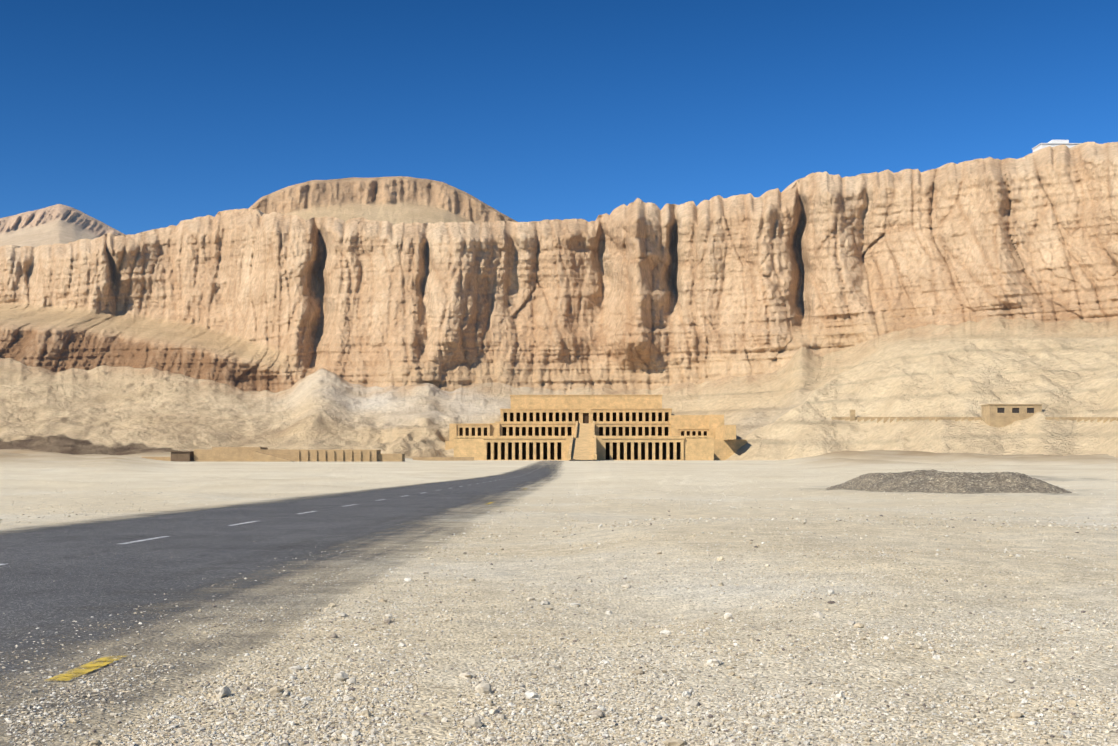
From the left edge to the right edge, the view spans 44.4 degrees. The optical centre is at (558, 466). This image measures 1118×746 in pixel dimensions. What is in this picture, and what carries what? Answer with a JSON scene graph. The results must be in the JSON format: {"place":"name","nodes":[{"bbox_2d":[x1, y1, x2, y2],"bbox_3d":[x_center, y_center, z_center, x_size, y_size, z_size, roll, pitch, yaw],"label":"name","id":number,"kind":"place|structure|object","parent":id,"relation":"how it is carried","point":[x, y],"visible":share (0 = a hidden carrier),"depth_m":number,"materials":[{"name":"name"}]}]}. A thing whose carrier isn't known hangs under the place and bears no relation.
{"place":"outdoors","nodes":[
{"label":"outdoors","id":0,"kind":"place"},
{"bbox_2d":[0,204,124,246],"bbox_3d":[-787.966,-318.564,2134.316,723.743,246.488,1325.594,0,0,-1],"label":"peak","id":1,"kind":"structure","parent":0,"point":[58,223],"depth_m":2229.19,"materials":[{"name":"beige stone"}]},
{"bbox_2d":[0,461,561,745],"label":"road","id":2,"kind":"structure","parent":0,"point":[66,582],"depth_m":18.24,"materials":[{"name":"grey asphalt"}]},
{"bbox_2d":[0,467,540,564],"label":"road centre dashes","id":3,"kind":"object","parent":2,"relation":"on","point":[247,522],"visible":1,"depth_m":28.09,"materials":[{"name":"white paint"}]},
{"bbox_2d":[49,488,526,680],"bbox_3d":[-2.293,1.192,41.273,0.140,0.001,67.300,0,0,1],"label":"road edge line","id":4,"kind":"object","parent":2,"relation":"on","point":[68,678],"visible":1,"depth_m":8.04,"materials":[{"name":"yellow paint"}]},
{"bbox_2d":[0,142,1117,459],"bbox_3d":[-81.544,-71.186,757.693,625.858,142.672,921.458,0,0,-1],"label":"cliff","id":5,"kind":"structure","parent":0,"point":[792,320],"depth_m":600.21,"materials":[{"name":"beige stone"}]},
{"bbox_2d":[249,176,516,224],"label":"distant hill","id":6,"kind":"structure","parent":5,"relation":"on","point":[393,200],"depth_m":1000.52,"materials":[{"name":"beige stone"}]},
{"bbox_2d":[831,410,1117,422],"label":"retaining wall","id":7,"kind":"structure","parent":5,"relation":"on","point":[852,417],"depth_m":383.94,"materials":[{"name":"stone"}]},
{"bbox_2d":[981,404,1042,427],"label":"small building","id":8,"kind":"structure","parent":5,"relation":"on","point":[990,416],"depth_m":371.10,"materials":[{"name":"stone"}]},
{"bbox_2d":[997,408,1033,412],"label":"windows","id":9,"kind":"structure","parent":8,"relation":"in","point":[1015,410],"depth_m":371.35,"materials":[{"name":"grey glass"}]},
{"bbox_2d":[1032,140,1080,151],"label":"cliff-top building","id":10,"kind":"structure","parent":5,"relation":"on","point":[1052,143],"depth_m":576.93,"materials":[{"name":"white"}]},
{"bbox_2d":[0,449,1117,745],"bbox_3d":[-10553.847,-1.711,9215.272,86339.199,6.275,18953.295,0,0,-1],"label":"ground","id":11,"kind":"structure","parent":0,"point":[30,483],"depth_m":13.29,"materials":[{"name":"beige sand"}]},
{"bbox_2d":[169,451,193,461],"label":"shed","id":12,"kind":"structure","parent":11,"relation":"on","point":[182,456],"depth_m":327.20,"materials":[{"name":"brick"}]},
{"bbox_2d":[141,447,473,461],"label":"low wall","id":13,"kind":"structure","parent":11,"relation":"on","point":[239,454],"depth_m":328.71,"materials":[{"name":"stone"}]},
{"bbox_2d":[0,456,1117,745],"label":"loose stones","id":14,"kind":"object","parent":11,"relation":"on","point":[356,738],"visible":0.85,"depth_m":7.24,"materials":[{"name":"grey gravel"}]},
{"bbox_2d":[445,395,746,459],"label":"temple","id":15,"kind":"structure","parent":11,"relation":"on","point":[586,441],"depth_m":469.10,"materials":[{"name":"stone"}]},
{"bbox_2d":[459,413,706,459],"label":"colonnade openings","id":16,"kind":"object","parent":15,"relation":"on","point":[585,417],"visible":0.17,"depth_m":475.41,"materials":[{"name":"stone"}]},
{"bbox_2d":[826,469,1070,493],"bbox_3d":[16.968,0.678,62.209,8.176,1.076,20.000,0,0,-1],"label":"gravel heap","id":17,"kind":"object","parent":11,"relation":"on","point":[930,481],"visible":0.85,"depth_m":55.30,"materials":[{"name":"gravel"}]},
{"bbox_2d":[0,0,1117,234],"label":"sky","id":18,"kind":"structure","parent":0,"point":[133,116],"materials":[{"name":"blue"}]}
]}

